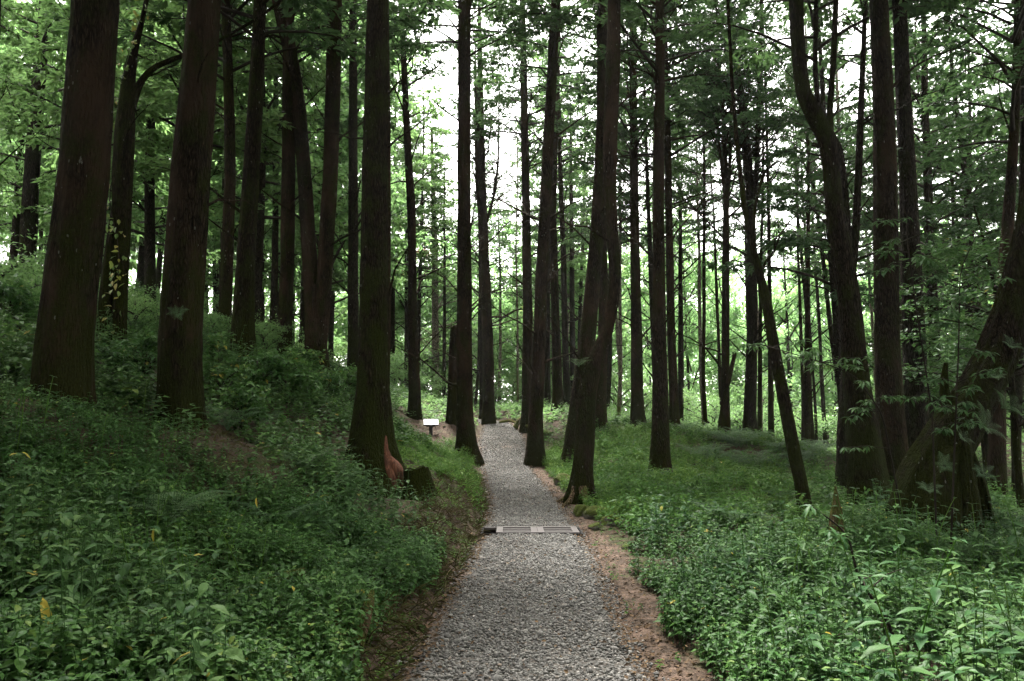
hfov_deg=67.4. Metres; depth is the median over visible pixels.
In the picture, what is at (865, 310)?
broadleaf tree
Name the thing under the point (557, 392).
slender tree
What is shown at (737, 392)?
bush
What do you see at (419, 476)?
tree stump
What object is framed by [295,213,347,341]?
broadleaf tree
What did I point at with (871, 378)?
bush
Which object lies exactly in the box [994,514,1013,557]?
tall herb
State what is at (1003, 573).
tall herb
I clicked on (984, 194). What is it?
conifer tree
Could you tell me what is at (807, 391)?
slender tree
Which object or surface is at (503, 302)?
broadleaf tree
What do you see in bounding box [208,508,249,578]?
tall herb
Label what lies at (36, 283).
bush
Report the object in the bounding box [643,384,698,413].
bush
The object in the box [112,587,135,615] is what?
tall herb
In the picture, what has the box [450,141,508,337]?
slender tree
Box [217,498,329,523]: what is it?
fern
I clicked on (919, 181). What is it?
slender tree
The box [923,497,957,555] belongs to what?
tall herb
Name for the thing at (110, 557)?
tall herb
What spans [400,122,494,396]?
pale tree
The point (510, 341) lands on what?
broadleaf tree
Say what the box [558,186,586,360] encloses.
slender tree
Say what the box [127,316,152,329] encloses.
fern
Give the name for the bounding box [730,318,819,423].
broadleaf tree
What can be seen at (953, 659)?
tall herb
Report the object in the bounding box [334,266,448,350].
broadleaf tree
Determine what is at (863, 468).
curved tree
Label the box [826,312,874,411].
broadleaf tree
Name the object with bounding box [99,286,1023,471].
grass
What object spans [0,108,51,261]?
broadleaf tree
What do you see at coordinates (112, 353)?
bush
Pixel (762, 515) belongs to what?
fern
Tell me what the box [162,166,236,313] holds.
conifer tree
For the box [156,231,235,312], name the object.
broadleaf tree
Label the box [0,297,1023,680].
ground
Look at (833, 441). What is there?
bush
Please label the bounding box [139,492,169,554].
tall herb
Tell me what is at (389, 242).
slender tree
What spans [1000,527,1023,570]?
tall herb
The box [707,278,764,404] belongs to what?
broadleaf tree
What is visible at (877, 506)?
tall herb
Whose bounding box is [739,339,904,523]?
sapling
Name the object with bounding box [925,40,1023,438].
conifer tree
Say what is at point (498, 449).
path
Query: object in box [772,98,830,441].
slender tree
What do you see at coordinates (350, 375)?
bush
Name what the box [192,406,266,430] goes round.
fern
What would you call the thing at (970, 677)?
tall herb
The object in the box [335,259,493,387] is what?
broadleaf tree
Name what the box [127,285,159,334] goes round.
bush
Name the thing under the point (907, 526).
tall herb
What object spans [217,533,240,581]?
tall herb
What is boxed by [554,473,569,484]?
boulder
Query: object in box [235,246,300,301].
broadleaf tree
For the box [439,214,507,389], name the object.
broadleaf tree
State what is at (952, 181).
slender tree
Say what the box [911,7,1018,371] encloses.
slender tree
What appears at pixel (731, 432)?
fern
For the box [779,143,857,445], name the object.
slender tree
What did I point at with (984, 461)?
understory tree
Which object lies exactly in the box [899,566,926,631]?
tall herb
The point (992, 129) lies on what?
conifer tree
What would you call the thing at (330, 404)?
undergrowth
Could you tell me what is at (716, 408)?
bush
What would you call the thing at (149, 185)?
conifer tree
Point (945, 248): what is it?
slender tree
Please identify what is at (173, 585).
tall herb
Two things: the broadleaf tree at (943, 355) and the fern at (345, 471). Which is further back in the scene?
the broadleaf tree at (943, 355)
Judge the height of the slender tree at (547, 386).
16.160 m
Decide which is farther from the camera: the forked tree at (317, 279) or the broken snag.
the forked tree at (317, 279)
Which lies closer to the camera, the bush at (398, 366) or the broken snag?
the broken snag
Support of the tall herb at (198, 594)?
on the ground at (650, 599)
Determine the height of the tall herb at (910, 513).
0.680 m
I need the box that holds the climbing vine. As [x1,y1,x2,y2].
[99,0,149,335]
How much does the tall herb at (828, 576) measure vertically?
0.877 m
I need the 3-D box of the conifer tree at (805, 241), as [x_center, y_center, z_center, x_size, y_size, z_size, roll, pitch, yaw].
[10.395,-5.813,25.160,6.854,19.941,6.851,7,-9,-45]
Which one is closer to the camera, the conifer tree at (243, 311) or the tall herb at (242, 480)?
the tall herb at (242, 480)
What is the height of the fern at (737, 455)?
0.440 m
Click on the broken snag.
(834, 510)
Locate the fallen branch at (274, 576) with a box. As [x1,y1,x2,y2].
[244,568,305,592]
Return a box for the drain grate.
[480,526,583,537]
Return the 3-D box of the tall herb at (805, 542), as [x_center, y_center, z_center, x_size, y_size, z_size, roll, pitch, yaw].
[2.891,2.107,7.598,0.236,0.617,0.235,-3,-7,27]
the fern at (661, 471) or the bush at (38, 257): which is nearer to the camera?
the fern at (661, 471)
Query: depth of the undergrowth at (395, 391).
27.07 m
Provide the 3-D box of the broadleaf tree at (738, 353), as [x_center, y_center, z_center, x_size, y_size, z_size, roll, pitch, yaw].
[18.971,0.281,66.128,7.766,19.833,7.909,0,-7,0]
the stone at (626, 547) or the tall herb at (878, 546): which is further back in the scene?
the stone at (626, 547)
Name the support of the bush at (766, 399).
on the ground at (650, 599)
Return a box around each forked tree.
[222,0,403,386]
[647,0,1005,493]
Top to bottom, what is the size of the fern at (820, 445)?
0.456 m
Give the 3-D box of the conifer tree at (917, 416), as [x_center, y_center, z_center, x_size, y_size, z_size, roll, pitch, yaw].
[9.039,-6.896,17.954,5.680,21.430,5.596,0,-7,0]
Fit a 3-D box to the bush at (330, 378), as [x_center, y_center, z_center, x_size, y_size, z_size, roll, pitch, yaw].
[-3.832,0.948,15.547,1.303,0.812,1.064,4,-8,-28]
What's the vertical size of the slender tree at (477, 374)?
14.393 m
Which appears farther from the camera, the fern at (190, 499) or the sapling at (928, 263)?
the sapling at (928, 263)
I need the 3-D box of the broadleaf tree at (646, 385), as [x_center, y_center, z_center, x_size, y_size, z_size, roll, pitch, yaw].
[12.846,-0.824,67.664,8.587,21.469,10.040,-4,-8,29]
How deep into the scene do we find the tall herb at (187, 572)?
4.87 m
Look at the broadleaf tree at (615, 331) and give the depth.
65.85 m
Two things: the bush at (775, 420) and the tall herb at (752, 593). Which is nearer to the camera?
the tall herb at (752, 593)
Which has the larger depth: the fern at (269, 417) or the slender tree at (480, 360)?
the slender tree at (480, 360)
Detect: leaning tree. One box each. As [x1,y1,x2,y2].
[703,0,815,518]
[880,156,1023,541]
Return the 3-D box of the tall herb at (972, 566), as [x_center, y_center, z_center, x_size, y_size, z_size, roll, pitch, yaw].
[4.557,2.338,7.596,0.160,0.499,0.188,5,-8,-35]
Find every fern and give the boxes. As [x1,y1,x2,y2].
[94,484,234,525]
[95,374,134,394]
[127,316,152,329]
[166,306,187,320]
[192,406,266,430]
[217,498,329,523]
[252,411,284,426]
[271,448,339,467]
[319,465,365,480]
[568,357,588,366]
[646,468,675,474]
[670,443,717,453]
[676,446,728,455]
[687,499,746,509]
[692,503,736,512]
[698,430,740,442]
[700,442,735,452]
[707,506,761,524]
[716,434,742,442]
[717,436,754,447]
[719,428,748,434]
[724,453,777,465]
[732,449,781,458]
[734,431,768,443]
[741,430,775,439]
[742,432,773,438]
[749,500,777,509]
[751,450,786,458]
[751,510,770,522]
[760,441,784,451]
[766,487,794,498]
[777,451,818,458]
[806,440,834,450]
[917,482,942,493]
[936,451,956,471]
[955,608,1023,643]
[958,430,972,442]
[974,400,1006,440]
[974,463,996,480]
[984,367,1005,378]
[995,389,1023,416]
[1002,334,1023,348]
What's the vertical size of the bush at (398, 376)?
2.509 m
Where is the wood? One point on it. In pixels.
(776, 291)
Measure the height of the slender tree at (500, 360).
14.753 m
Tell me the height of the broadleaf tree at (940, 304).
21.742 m
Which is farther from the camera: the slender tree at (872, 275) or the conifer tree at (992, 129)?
the slender tree at (872, 275)
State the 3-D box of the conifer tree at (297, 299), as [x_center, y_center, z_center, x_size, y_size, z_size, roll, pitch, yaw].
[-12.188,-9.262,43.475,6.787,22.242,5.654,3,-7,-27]
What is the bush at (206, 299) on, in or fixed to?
on the ground at (650, 599)
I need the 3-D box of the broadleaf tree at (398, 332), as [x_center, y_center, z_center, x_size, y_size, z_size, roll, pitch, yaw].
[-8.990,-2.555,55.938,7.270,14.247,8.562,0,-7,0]
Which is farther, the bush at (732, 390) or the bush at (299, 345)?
the bush at (732, 390)
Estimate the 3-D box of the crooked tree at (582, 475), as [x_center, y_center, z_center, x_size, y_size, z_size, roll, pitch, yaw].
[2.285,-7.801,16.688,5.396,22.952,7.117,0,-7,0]
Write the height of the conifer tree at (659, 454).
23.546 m
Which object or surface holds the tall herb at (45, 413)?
on the ground at (650, 599)
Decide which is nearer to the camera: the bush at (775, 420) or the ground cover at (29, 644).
the ground cover at (29, 644)
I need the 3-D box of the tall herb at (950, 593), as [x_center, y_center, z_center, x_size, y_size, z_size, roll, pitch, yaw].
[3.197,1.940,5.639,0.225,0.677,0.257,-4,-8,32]
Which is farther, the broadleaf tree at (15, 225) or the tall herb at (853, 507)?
the broadleaf tree at (15, 225)
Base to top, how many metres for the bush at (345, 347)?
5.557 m
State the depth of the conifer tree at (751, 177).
27.95 m
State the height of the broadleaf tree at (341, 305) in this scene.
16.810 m
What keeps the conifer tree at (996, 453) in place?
on the ground at (650, 599)
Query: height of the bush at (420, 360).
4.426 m
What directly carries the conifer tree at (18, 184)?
on the ground at (650, 599)
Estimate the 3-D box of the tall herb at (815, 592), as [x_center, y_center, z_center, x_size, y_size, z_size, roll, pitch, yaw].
[2.225,1.867,5.555,0.180,0.744,0.354,1,-7,-13]
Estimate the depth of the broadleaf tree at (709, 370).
58.31 m
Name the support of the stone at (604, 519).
on the ground at (650, 599)
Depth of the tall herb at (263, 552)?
6.18 m
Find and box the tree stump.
[401,466,439,501]
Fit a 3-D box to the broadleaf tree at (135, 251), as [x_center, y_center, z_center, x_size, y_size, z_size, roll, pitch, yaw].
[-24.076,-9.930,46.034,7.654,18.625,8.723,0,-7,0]
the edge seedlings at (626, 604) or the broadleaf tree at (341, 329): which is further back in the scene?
the broadleaf tree at (341, 329)
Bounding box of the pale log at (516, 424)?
[513,417,520,428]
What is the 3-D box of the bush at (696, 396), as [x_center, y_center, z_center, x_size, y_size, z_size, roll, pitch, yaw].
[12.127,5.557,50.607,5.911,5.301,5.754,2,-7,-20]
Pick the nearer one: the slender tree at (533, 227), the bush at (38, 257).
the bush at (38, 257)
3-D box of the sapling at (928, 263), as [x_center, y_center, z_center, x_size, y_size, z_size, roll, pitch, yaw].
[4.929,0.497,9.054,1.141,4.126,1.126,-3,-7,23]
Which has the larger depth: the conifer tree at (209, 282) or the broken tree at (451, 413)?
the conifer tree at (209, 282)
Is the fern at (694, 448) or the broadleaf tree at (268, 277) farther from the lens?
the broadleaf tree at (268, 277)
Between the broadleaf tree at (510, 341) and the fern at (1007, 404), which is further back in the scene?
the broadleaf tree at (510, 341)
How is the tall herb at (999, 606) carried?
on the ground at (650, 599)
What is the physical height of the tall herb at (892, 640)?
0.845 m
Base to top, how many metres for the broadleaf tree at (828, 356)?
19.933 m
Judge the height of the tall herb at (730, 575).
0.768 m
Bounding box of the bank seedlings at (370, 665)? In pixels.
[215,455,487,680]
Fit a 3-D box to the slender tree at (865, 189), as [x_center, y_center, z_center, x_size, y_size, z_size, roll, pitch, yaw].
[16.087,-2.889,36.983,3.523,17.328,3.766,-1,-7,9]
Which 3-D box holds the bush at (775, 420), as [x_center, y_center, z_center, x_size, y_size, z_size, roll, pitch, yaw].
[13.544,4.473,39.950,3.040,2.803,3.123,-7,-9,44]
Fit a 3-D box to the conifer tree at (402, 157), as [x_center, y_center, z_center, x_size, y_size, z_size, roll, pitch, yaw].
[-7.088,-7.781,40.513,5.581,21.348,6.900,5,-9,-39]
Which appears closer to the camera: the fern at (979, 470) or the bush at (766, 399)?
the fern at (979, 470)
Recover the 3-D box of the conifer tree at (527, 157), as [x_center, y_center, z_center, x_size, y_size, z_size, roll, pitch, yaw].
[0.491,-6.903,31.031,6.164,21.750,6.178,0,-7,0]
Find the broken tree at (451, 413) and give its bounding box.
[445,325,456,425]
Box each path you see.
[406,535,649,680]
[477,418,573,526]
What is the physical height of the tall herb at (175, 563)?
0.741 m
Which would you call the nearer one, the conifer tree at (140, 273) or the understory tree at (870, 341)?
the understory tree at (870, 341)
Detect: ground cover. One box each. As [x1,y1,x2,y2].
[0,351,448,680]
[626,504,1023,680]
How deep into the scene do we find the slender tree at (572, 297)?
42.43 m
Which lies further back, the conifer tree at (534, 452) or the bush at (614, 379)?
the bush at (614, 379)
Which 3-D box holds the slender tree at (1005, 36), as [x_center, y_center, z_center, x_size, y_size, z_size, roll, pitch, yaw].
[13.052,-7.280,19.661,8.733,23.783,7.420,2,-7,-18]
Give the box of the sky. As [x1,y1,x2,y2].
[0,0,1018,408]
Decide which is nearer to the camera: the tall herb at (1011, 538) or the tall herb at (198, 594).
the tall herb at (198, 594)
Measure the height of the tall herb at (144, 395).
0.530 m
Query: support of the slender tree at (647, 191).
on the ground at (650, 599)
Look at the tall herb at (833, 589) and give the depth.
5.70 m
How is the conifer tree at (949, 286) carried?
on the ground at (650, 599)
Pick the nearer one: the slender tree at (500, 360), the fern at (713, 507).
the fern at (713, 507)
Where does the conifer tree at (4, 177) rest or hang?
on the ground at (650, 599)
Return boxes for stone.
[573,504,589,516]
[583,505,606,518]
[588,522,599,529]
[600,515,617,525]
[621,543,632,549]
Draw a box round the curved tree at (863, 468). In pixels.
[789,0,890,506]
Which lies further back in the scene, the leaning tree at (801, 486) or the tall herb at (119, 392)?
the leaning tree at (801, 486)
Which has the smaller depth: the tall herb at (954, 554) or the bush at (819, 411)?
the tall herb at (954, 554)
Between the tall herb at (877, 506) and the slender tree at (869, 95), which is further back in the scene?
the slender tree at (869, 95)
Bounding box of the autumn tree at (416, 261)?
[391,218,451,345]
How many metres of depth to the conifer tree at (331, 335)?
36.23 m
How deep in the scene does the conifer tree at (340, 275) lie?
32.98 m
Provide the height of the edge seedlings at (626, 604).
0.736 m
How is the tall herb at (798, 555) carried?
on the ground at (650, 599)
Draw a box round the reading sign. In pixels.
[423,419,438,434]
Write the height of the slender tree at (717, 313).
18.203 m
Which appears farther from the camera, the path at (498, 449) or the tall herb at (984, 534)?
the path at (498, 449)
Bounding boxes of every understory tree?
[815,297,987,396]
[872,206,1023,509]
[927,261,1023,424]
[927,311,1023,481]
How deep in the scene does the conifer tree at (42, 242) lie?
42.73 m
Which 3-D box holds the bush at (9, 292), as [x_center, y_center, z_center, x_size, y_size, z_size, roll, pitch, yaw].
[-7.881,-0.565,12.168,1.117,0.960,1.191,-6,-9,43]
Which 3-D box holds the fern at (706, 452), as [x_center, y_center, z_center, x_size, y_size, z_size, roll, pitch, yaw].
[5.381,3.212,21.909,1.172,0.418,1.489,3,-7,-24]
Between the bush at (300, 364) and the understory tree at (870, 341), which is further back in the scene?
the understory tree at (870, 341)
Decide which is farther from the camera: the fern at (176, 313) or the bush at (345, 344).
the bush at (345, 344)
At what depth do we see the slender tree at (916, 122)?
31.86 m
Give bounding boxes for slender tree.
[169,0,399,347]
[295,0,434,379]
[296,0,427,372]
[341,0,491,419]
[390,31,432,385]
[391,68,455,387]
[416,148,478,399]
[419,129,520,418]
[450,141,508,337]
[452,146,520,411]
[474,175,522,406]
[494,107,537,403]
[496,138,579,406]
[505,0,622,412]
[507,145,566,324]
[516,1,607,405]
[531,116,577,343]
[541,0,669,431]
[557,66,673,415]
[557,92,641,390]
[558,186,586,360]
[562,0,786,431]
[565,78,643,374]
[568,107,644,408]
[573,153,650,403]
[616,19,691,357]
[618,94,693,341]
[638,0,807,433]
[640,20,720,420]
[641,92,721,416]
[642,5,766,425]
[652,93,742,425]
[678,123,744,405]
[693,0,821,437]
[711,103,785,430]
[718,55,767,389]
[729,0,795,434]
[746,39,826,442]
[758,10,867,444]
[759,75,826,443]
[770,53,872,385]
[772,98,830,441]
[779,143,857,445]
[792,12,871,373]
[810,106,873,346]
[811,89,872,308]
[821,137,874,388]
[841,0,1023,504]
[848,37,921,230]
[857,106,924,346]
[863,19,973,330]
[863,20,928,356]
[896,37,973,253]
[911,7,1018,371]
[916,155,985,361]
[917,112,994,373]
[920,22,999,325]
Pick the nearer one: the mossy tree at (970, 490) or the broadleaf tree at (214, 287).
the mossy tree at (970, 490)
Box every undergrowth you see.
[0,255,426,410]
[0,264,410,451]
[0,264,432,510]
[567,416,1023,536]
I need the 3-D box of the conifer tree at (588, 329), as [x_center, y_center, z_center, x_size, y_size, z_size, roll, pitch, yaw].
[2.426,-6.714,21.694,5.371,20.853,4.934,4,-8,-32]
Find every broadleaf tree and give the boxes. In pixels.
[0,0,66,261]
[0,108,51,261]
[0,152,12,202]
[4,80,60,268]
[8,0,220,292]
[23,120,172,260]
[62,0,346,269]
[109,96,271,284]
[156,19,273,314]
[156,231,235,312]
[162,0,446,308]
[163,93,361,321]
[209,101,405,349]
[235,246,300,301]
[265,66,426,318]
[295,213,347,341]
[334,229,446,336]
[334,256,358,353]
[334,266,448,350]
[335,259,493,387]
[335,292,347,345]
[346,232,430,348]
[396,246,476,355]
[397,157,521,353]
[428,265,521,386]
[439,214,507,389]
[472,267,562,397]
[472,272,521,398]
[474,264,584,368]
[477,234,562,387]
[489,176,628,376]
[489,189,625,380]
[502,314,630,379]
[508,208,665,396]
[575,188,629,394]
[612,188,745,396]
[612,211,717,394]
[625,249,713,391]
[640,179,745,417]
[691,241,782,399]
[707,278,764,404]
[708,213,836,413]
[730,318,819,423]
[763,289,873,446]
[772,273,830,410]
[777,293,874,417]
[781,228,946,390]
[798,235,873,382]
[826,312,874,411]
[863,201,965,368]
[870,264,1009,414]
[924,264,964,373]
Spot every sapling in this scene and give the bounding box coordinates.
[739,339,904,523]
[799,504,916,668]
[871,217,986,552]
[909,225,1016,555]
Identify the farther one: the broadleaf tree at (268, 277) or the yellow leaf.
the broadleaf tree at (268, 277)
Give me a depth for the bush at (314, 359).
17.39 m
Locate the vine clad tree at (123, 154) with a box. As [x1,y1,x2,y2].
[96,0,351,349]
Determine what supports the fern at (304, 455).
on the ground at (650, 599)
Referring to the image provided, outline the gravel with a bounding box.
[392,421,668,680]
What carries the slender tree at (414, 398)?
on the ground at (650, 599)
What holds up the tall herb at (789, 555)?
on the ground at (650, 599)
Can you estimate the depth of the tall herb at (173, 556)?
5.76 m
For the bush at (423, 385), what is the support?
on the ground at (650, 599)
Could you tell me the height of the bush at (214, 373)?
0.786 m
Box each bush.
[0,219,45,321]
[0,254,43,310]
[0,274,40,331]
[0,316,36,356]
[17,255,44,287]
[95,340,141,381]
[113,330,157,380]
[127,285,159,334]
[128,281,160,318]
[159,292,218,317]
[203,305,230,334]
[203,329,235,370]
[203,361,274,404]
[205,300,218,325]
[210,383,272,428]
[224,348,303,393]
[255,306,304,355]
[255,309,293,352]
[256,346,323,403]
[264,278,344,348]
[279,343,329,374]
[292,328,329,359]
[295,320,346,366]
[303,368,348,404]
[311,362,356,408]
[328,344,346,371]
[334,331,403,378]
[334,336,403,360]
[335,342,403,384]
[390,333,435,389]
[390,349,406,380]
[390,349,426,385]
[395,314,477,383]
[395,340,403,386]
[403,362,447,394]
[420,309,507,386]
[420,329,474,392]
[426,371,447,394]
[473,371,516,404]
[494,368,521,404]
[496,370,551,405]
[510,362,551,398]
[610,365,650,408]
[610,365,685,410]
[611,378,651,410]
[628,389,651,414]
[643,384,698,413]
[648,381,731,425]
[684,366,739,418]
[684,384,716,415]
[684,386,718,424]
[687,390,738,426]
[690,352,743,404]
[694,392,766,434]
[699,384,764,426]
[707,362,828,439]
[712,366,827,426]
[730,371,799,414]
[730,393,767,428]
[763,400,798,436]
[775,405,832,438]
[779,395,834,447]
[793,391,837,426]
[795,404,836,445]
[797,398,837,446]
[826,376,874,411]
[1006,396,1023,436]
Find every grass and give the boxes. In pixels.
[0,384,493,680]
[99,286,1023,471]
[331,400,809,529]
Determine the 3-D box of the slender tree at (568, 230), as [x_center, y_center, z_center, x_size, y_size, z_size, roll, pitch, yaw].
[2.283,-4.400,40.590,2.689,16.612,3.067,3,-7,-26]
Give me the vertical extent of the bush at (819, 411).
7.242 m
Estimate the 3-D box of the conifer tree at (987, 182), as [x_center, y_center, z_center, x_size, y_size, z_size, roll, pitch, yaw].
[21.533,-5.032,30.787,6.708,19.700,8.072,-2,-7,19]
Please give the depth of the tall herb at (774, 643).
4.44 m
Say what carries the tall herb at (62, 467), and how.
on the ground at (650, 599)
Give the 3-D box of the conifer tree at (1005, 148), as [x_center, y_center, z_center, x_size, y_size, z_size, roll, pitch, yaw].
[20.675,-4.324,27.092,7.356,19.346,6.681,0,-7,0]
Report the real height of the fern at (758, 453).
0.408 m
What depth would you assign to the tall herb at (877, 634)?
4.94 m
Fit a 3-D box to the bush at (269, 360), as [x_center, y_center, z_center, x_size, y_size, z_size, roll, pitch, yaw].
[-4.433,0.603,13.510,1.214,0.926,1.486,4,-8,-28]
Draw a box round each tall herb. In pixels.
[0,479,12,541]
[2,391,34,459]
[20,342,33,387]
[28,418,39,448]
[36,375,56,426]
[43,520,67,580]
[53,445,74,494]
[89,543,124,612]
[94,407,114,456]
[106,474,131,527]
[106,514,146,598]
[108,347,134,397]
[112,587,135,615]
[124,537,153,590]
[132,496,160,574]
[139,379,150,413]
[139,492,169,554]
[144,472,187,532]
[147,538,184,609]
[148,546,168,598]
[155,441,177,487]
[157,530,197,618]
[160,518,201,613]
[168,516,201,570]
[174,548,194,590]
[175,526,202,575]
[175,573,213,627]
[201,493,238,565]
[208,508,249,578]
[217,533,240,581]
[218,529,252,587]
[231,459,253,507]
[251,524,275,576]
[719,522,753,588]
[726,511,761,590]
[728,547,764,622]
[743,536,784,642]
[744,510,770,552]
[753,593,801,675]
[760,556,790,619]
[769,510,796,564]
[777,504,819,606]
[779,579,838,680]
[780,541,794,580]
[782,504,816,581]
[788,522,817,577]
[789,562,811,608]
[793,524,812,567]
[797,543,840,646]
[806,515,847,598]
[821,545,842,640]
[831,494,862,556]
[833,533,891,666]
[841,518,862,549]
[843,487,865,535]
[851,574,937,680]
[853,535,891,615]
[864,579,897,660]
[868,492,887,536]
[868,523,891,569]
[873,549,901,632]
[878,527,926,642]
[881,490,920,565]
[890,489,913,533]
[891,537,966,665]
[895,495,920,530]
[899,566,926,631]
[906,506,930,556]
[913,508,931,560]
[916,505,938,543]
[921,577,944,628]
[922,512,957,576]
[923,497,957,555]
[924,541,946,574]
[926,559,966,630]
[928,499,945,531]
[932,548,980,662]
[934,635,971,680]
[936,558,961,628]
[944,598,981,680]
[945,538,972,605]
[953,572,1000,675]
[955,606,971,670]
[961,602,1008,679]
[963,600,992,680]
[964,502,986,541]
[965,552,978,581]
[967,528,993,576]
[973,517,994,557]
[978,568,1023,666]
[986,581,1023,676]
[992,537,1022,597]
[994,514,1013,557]
[995,557,1010,589]
[997,495,1023,563]
[998,545,1023,610]
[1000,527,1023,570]
[1002,582,1023,671]
[1002,616,1023,679]
[1006,510,1023,558]
[1007,539,1023,585]
[1011,591,1023,633]
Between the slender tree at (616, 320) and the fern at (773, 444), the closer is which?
the fern at (773, 444)
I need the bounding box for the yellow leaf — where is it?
[40,598,52,623]
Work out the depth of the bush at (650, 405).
49.44 m
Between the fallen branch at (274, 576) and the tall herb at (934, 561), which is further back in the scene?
the tall herb at (934, 561)
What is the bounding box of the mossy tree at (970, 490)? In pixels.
[943,416,985,540]
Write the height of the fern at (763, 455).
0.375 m
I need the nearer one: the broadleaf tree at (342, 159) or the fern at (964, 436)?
the fern at (964, 436)
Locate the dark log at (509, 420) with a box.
[499,419,514,422]
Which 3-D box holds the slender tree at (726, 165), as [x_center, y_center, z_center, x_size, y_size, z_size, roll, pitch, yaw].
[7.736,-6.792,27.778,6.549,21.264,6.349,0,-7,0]
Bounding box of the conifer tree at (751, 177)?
[673,0,824,434]
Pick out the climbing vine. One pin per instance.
(134, 29)
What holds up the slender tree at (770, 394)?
on the ground at (650, 599)
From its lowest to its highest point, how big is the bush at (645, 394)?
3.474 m
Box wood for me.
[0,35,998,439]
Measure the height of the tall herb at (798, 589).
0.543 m
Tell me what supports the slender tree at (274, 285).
on the ground at (650, 599)
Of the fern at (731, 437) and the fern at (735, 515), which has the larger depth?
the fern at (731, 437)
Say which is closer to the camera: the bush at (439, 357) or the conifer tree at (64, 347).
the conifer tree at (64, 347)
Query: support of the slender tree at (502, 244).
on the ground at (650, 599)
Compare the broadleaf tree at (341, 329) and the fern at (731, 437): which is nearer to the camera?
the fern at (731, 437)
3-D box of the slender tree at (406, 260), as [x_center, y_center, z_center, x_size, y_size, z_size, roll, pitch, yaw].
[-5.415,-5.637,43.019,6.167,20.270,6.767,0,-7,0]
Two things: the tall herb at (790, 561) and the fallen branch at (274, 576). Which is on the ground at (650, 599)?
the tall herb at (790, 561)
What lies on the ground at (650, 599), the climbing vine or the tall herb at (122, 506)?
the tall herb at (122, 506)
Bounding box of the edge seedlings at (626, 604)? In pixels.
[540,471,680,667]
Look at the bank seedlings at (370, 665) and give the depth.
9.46 m
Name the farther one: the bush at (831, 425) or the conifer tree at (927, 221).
the bush at (831, 425)
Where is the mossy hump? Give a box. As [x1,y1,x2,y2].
[543,429,550,438]
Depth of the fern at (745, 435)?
23.90 m
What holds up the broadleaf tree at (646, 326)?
on the ground at (650, 599)
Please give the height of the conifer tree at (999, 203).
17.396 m
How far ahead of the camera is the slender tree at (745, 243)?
35.53 m
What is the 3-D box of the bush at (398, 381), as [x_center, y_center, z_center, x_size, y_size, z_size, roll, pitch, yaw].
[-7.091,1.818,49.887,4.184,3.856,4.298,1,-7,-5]
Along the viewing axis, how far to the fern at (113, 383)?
9.89 m
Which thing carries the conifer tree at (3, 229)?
on the ground at (650, 599)
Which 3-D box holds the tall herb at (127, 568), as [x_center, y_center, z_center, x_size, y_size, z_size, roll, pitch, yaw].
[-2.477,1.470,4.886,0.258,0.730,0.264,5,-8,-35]
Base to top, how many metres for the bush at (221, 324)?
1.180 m
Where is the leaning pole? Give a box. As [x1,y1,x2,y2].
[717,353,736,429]
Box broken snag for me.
[829,486,843,553]
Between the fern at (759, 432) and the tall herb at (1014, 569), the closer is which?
the tall herb at (1014, 569)
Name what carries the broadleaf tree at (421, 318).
on the ground at (650, 599)
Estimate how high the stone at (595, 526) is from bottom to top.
0.147 m
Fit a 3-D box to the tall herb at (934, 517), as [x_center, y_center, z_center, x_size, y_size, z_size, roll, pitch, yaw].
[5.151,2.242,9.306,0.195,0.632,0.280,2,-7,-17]
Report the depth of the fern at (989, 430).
9.52 m
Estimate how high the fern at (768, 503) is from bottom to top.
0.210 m
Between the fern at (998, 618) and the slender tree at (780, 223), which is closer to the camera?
the fern at (998, 618)
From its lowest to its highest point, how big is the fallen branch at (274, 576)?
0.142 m
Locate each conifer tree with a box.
[0,0,14,48]
[0,0,45,165]
[0,0,53,226]
[0,0,67,218]
[0,0,156,271]
[0,0,186,171]
[0,0,238,308]
[0,2,31,236]
[0,4,167,241]
[0,18,14,184]
[0,63,105,260]
[27,0,119,412]
[35,0,325,240]
[43,0,365,339]
[49,47,164,272]
[50,3,167,278]
[106,4,218,288]
[120,0,397,361]
[134,85,236,249]
[150,0,363,340]
[153,0,250,430]
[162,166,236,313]
[172,0,418,357]
[207,47,346,322]
[262,1,407,293]
[264,2,406,364]
[264,60,347,345]
[343,0,460,498]
[344,0,579,466]
[358,8,441,320]
[390,82,472,370]
[420,0,574,424]
[447,0,645,466]
[450,0,595,433]
[480,0,685,466]
[500,52,590,367]
[534,70,629,347]
[539,0,716,426]
[579,0,771,474]
[673,0,824,434]
[702,0,973,405]
[771,0,992,447]
[787,0,1011,483]
[810,0,1018,417]
[868,0,1018,460]
[889,0,1023,497]
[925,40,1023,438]
[926,108,1007,398]
[933,105,1023,140]
[939,39,1023,395]
[948,20,1018,311]
[975,18,1019,304]
[982,116,1018,251]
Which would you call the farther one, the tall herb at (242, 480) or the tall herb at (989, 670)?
the tall herb at (242, 480)
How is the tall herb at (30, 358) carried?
on the ground at (650, 599)
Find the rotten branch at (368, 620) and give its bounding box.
[350,589,374,650]
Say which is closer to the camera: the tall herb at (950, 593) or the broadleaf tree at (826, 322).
the tall herb at (950, 593)
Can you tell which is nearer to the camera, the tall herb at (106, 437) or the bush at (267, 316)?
the tall herb at (106, 437)
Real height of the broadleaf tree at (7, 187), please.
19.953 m
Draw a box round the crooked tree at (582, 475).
[556,0,620,506]

